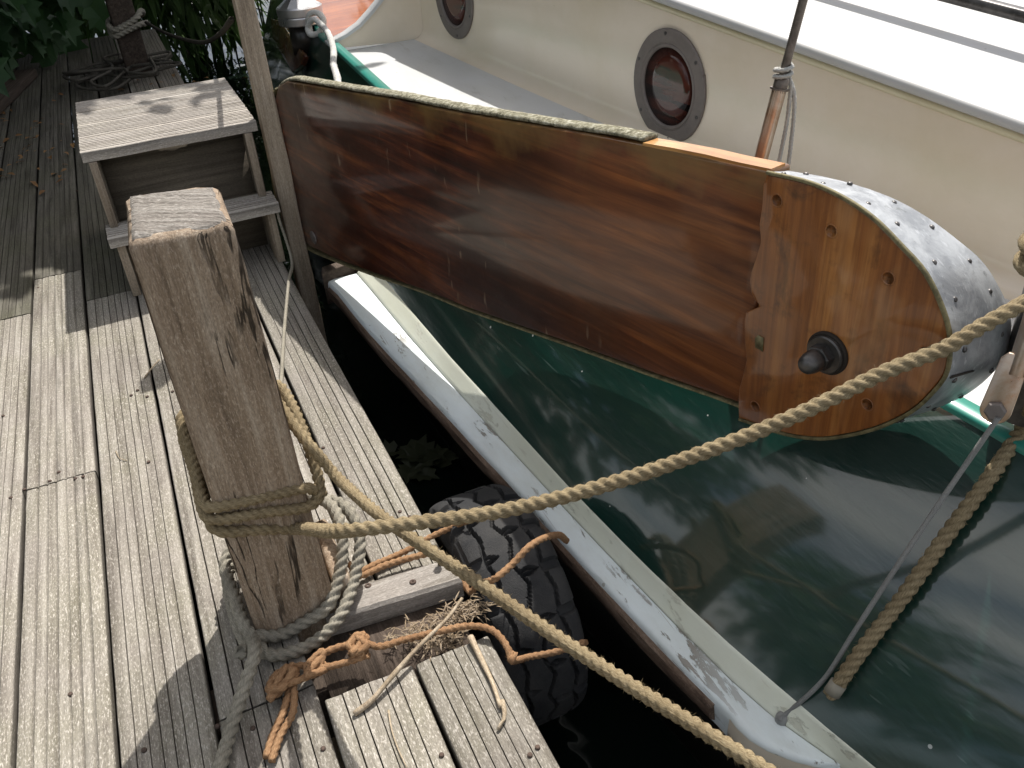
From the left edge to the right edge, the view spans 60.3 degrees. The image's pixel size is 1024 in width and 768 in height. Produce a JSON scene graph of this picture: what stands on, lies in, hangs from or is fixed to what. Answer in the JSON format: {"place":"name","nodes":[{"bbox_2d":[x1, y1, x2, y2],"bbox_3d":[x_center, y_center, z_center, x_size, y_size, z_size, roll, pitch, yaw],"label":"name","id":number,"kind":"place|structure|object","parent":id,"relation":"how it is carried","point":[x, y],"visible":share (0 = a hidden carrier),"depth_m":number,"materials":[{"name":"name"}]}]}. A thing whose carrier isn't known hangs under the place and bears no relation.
{"place":"outdoors","nodes":[
{"label":"outdoors","id":0,"kind":"place"},
{"bbox_2d":[26,0,702,767],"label":"water","id":1,"kind":"structure","parent":0,"point":[606,724],"depth_m":2.68,"materials":[{"name":"black liquid"}]},
{"bbox_2d":[74,0,268,79],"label":"reed clump","id":2,"kind":"object","parent":1,"relation":"in","point":[218,13],"visible":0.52,"depth_m":7.10,"materials":[{"name":"green plant"}]},
{"bbox_2d":[0,29,559,767],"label":"jetty","id":3,"kind":"object","parent":1,"relation":"on","point":[86,613],"visible":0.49,"depth_m":1.76,"materials":[{"name":"grey wood"}]},
{"bbox_2d":[0,68,37,113],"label":"edge timber","id":4,"kind":"object","parent":3,"relation":"on","point":[22,82],"visible":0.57,"depth_m":4.96,"materials":[{"name":"brown wood"}]},
{"bbox_2d":[62,50,182,90],"bbox_3d":[-2.243,-1.819,5.074,0.654,0.079,0.793,-17,35,-18],"label":"coiled rope","id":5,"kind":"object","parent":3,"relation":"on","point":[108,67],"visible":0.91,"depth_m":5.00,"materials":[{"name":"fabric"}]},
{"bbox_2d":[0,73,246,194],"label":"leaf litter","id":6,"kind":"object","parent":3,"relation":"on","point":[49,157],"visible":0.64,"depth_m":4.00,"materials":[{"name":"brown plant"}]},
{"bbox_2d":[105,0,151,74],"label":"brown mooring post","id":7,"kind":"object","parent":3,"relation":"on","point":[131,45],"visible":0.26,"depth_m":5.04,"materials":[{"name":"brown wood"}]},
{"bbox_2d":[105,8,149,38],"bbox_3d":[-2.221,-2.093,5.077,0.239,0.135,0.298,-17,35,-18],"label":"mooring rope","id":8,"kind":"object","parent":7,"relation":"attached to","point":[121,30],"visible":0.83,"depth_m":4.98,"materials":[{"name":"grey fabric"}]},
{"bbox_2d":[144,359,159,377],"bbox_3d":[-0.947,-0.042,2.318,0.005,0.007,0.086,1,34,8],"label":"twig","id":9,"kind":"object","parent":3,"relation":"on","point":[145,376],"visible":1,"depth_m":2.31,"materials":[{"name":"beige wood"}]},
{"bbox_2d":[75,78,285,295],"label":"wooden steps","id":10,"kind":"structure","parent":3,"relation":"on","point":[184,136],"depth_m":2.73,"materials":[{"name":"grey wood"}]},
{"bbox_2d":[276,213,293,382],"bbox_3d":[-0.565,-0.190,2.198,0.027,0.274,1.368,-11,34,-9],"label":"lanyard","id":11,"kind":"object","parent":10,"relation":"attached to","point":[282,359],"visible":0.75,"depth_m":2.24,"materials":[{"name":"beige fabric"}]},
{"bbox_2d":[126,187,344,767],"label":"mooring post","id":12,"kind":"object","parent":3,"relation":"attached to","point":[184,249],"visible":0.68,"depth_m":1.24,"materials":[{"name":"brown wood"}]},
{"bbox_2d":[212,493,366,767],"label":"mooring rope","id":13,"kind":"object","parent":12,"relation":"attached to","point":[252,648],"visible":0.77,"depth_m":1.51,"materials":[{"name":"grey fabric"}]},
{"bbox_2d":[174,380,780,767],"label":"mooring rope","id":14,"kind":"object","parent":12,"relation":"attached to","point":[319,460],"visible":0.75,"depth_m":1.28,"materials":[{"name":"beige fabric"}]},
{"bbox_2d":[203,294,1023,540],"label":"mooring rope","id":15,"kind":"object","parent":12,"relation":"attached to","point":[932,353],"visible":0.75,"depth_m":1.16,"materials":[{"name":"beige fabric"}]},
{"bbox_2d":[263,642,370,759],"bbox_3d":[-0.340,0.485,1.421,0.108,0.036,0.240,20,40,32],"label":"twine","id":16,"kind":"object","parent":3,"relation":"on","point":[282,714],"visible":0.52,"depth_m":1.39,"materials":[{"name":"orange fabric"}]},
{"bbox_2d":[315,519,349,601],"bbox_3d":[-0.325,0.408,1.681,0.034,0.276,0.178,-17,35,-18],"label":"timber stub","id":17,"kind":"object","parent":3,"relation":"attached to","point":[328,547],"visible":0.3,"depth_m":1.59,"materials":[{"name":"brown wood"}]},
{"bbox_2d":[325,562,463,635],"bbox_3d":[-0.220,0.375,1.597,0.253,0.070,0.064,-14,34,-14],"label":"cross timber","id":18,"kind":"object","parent":3,"relation":"attached to","point":[399,594],"visible":0.87,"depth_m":1.59,"materials":[{"name":"grey wood"}]},
{"bbox_2d":[349,531,569,595],"bbox_3d":[-0.088,0.334,1.588,0.417,0.125,0.148,-8,33,-5],"label":"twine","id":19,"kind":"object","parent":18,"relation":"attached to","point":[521,554],"visible":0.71,"depth_m":1.61,"materials":[{"name":"brown fabric"}]},
{"bbox_2d":[427,484,587,725],"bbox_3d":[-0.023,0.459,1.826,0.185,0.491,0.491,-17,35,-18],"label":"tyre fender","id":20,"kind":"object","parent":19,"relation":"hanging from","point":[535,581],"visible":0.49,"depth_m":1.63,"materials":[{"name":"rubber"}]},
{"bbox_2d":[387,710,407,767],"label":"twig","id":21,"kind":"object","parent":3,"relation":"on","point":[388,711],"visible":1,"depth_m":1.35,"materials":[{"name":"beige wood"}]},
{"bbox_2d":[347,523,466,571],"bbox_3d":[-0.192,0.299,1.652,0.248,0.057,0.049,-17,35,-18],"label":"twine","id":22,"kind":"object","parent":3,"relation":"on","point":[428,537],"visible":0.61,"depth_m":1.66,"materials":[{"name":"brown fabric"}]},
{"bbox_2d":[353,597,462,716],"bbox_3d":[-0.164,0.448,1.462,0.018,0.030,0.271,20,41,32],"label":"twig","id":23,"kind":"object","parent":3,"relation":"on","point":[380,690],"visible":1,"depth_m":1.44,"materials":[{"name":"beige wood"}]},
{"bbox_2d":[265,622,587,762],"bbox_3d":[-0.140,0.472,1.473,0.556,0.128,0.157,-17,35,-18],"label":"twine","id":24,"kind":"object","parent":3,"relation":"on","point":[279,681],"visible":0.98,"depth_m":1.44,"materials":[{"name":"orange fabric"}]},
{"bbox_2d":[383,592,500,661],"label":"straw litter","id":25,"kind":"object","parent":3,"relation":"on","point":[461,614],"visible":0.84,"depth_m":1.53,"materials":[{"name":"beige plant"}]},
{"bbox_2d":[467,634,501,708],"bbox_3d":[-0.043,0.465,1.432,0.013,0.015,0.148,-16,35,-16],"label":"twig","id":26,"kind":"object","parent":3,"relation":"on","point":[475,647],"visible":1,"depth_m":1.44,"materials":[{"name":"beige wood"}]},
{"bbox_2d":[497,699,506,729],"bbox_3d":[-0.015,0.512,1.365,0.014,0.010,0.054,0,34,6],"label":"twig","id":27,"kind":"object","parent":3,"relation":"on","point":[504,710],"visible":1,"depth_m":1.36,"materials":[{"name":"beige wood"}]},
{"bbox_2d":[232,0,327,344],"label":"wooden pole","id":28,"kind":"object","parent":1,"relation":"in","point":[250,34],"visible":0.73,"depth_m":2.72,"materials":[{"name":"brown wood"}]},
{"bbox_2d":[144,16,234,44],"bbox_3d":[-1.407,-1.557,3.767,0.086,0.449,2.912,-18,36,-20],"label":"mooring rope","id":29,"kind":"object","parent":28,"relation":"attached to","point":[225,27],"visible":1,"depth_m":3.62,"materials":[{"name":"fabric"}]},
{"bbox_2d":[383,434,458,483],"bbox_3d":[-0.295,0.221,2.769,0.212,0.035,0.267,-27,39,-30],"label":"water plant","id":30,"kind":"object","parent":1,"relation":"on","point":[420,457],"visible":0.92,"depth_m":2.75,"materials":[{"name":"green plant"}]},
{"bbox_2d":[263,0,1023,767],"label":"moored boat","id":31,"kind":"object","parent":1,"relation":"on","point":[731,592],"visible":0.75,"depth_m":1.74,"materials":[{"name":"green paint"}]},
{"bbox_2d":[271,19,308,73],"bbox_3d":[-1.070,-1.619,4.163,0.064,0.135,1.364,-14,34,-13],"label":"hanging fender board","id":32,"kind":"object","parent":31,"relation":"attached to","point":[282,40],"visible":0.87,"depth_m":4.01,"materials":[{"name":"brown wood"}]},
{"bbox_2d":[305,9,340,81],"bbox_3d":[-0.661,-1.214,3.184,0.092,0.105,1.094,-12,34,-12],"label":"tail lanyard","id":33,"kind":"object","parent":31,"relation":"attached to","point":[311,19],"visible":0.85,"depth_m":3.54,"materials":[{"name":"white fabric"}]},
{"bbox_2d":[270,75,1010,440],"bbox_3d":[-0.081,-0.368,2.067,0.228,0.734,2.340,-25,39,-28],"label":"leeboard","id":34,"kind":"object","parent":31,"relation":"attached to","point":[754,289],"visible":0.94,"depth_m":1.54,"materials":[{"name":"brown wood"}]},
{"bbox_2d":[754,0,807,159],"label":"wooden pole","id":35,"kind":"object","parent":31,"relation":"attached to","point":[779,87],"visible":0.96,"depth_m":1.52,"materials":[{"name":"brown wood"}]},
{"bbox_2d":[772,63,796,164],"bbox_3d":[0.481,-0.450,1.573,0.053,0.245,0.036,-17,35,-18],"label":"lashing","id":36,"kind":"object","parent":35,"relation":"attached to","point":[792,97],"visible":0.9,"depth_m":1.55,"materials":[{"name":"white fabric"}]},
{"bbox_2d":[823,406,1023,700],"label":"rope tail","id":37,"kind":"object","parent":31,"relation":"hanging from","point":[894,607],"visible":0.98,"depth_m":1.27},
{"bbox_2d":[1006,288,1023,426],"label":"bollard","id":38,"kind":"object","parent":31,"relation":"on","point":[1016,418],"visible":0.35,"depth_m":1.23,"materials":[{"name":"brown metal"}]},
{"bbox_2d":[980,314,1023,423],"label":"rigging bracket","id":39,"kind":"object","parent":38,"relation":"attached to","point":[999,400],"visible":0.98,"depth_m":1.15,"materials":[{"name":"grey metal"}]},
{"bbox_2d":[775,416,1000,725],"bbox_3d":[0.533,0.294,1.275,0.269,0.536,0.029,-10,34,-9],"label":"stay cable","id":40,"kind":"object","parent":39,"relation":"attached to","point":[781,718],"visible":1,"depth_m":1.26,"materials":[{"name":"grey metal"}]},
{"bbox_2d":[1012,233,1023,276],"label":"rope turns","id":41,"kind":"object","parent":38,"relation":"attached to","point":[1018,262],"visible":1,"depth_m":1.16,"materials":[{"name":"beige fabric"}]},
{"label":"bank","id":42,"kind":"structure","parent":0,"visible":0},
{"bbox_2d":[0,0,109,96],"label":"vine","id":43,"kind":"object","parent":42,"relation":"on","point":[51,27],"visible":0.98,"depth_m":5.24,"materials":[{"name":"green plant"}]}
]}

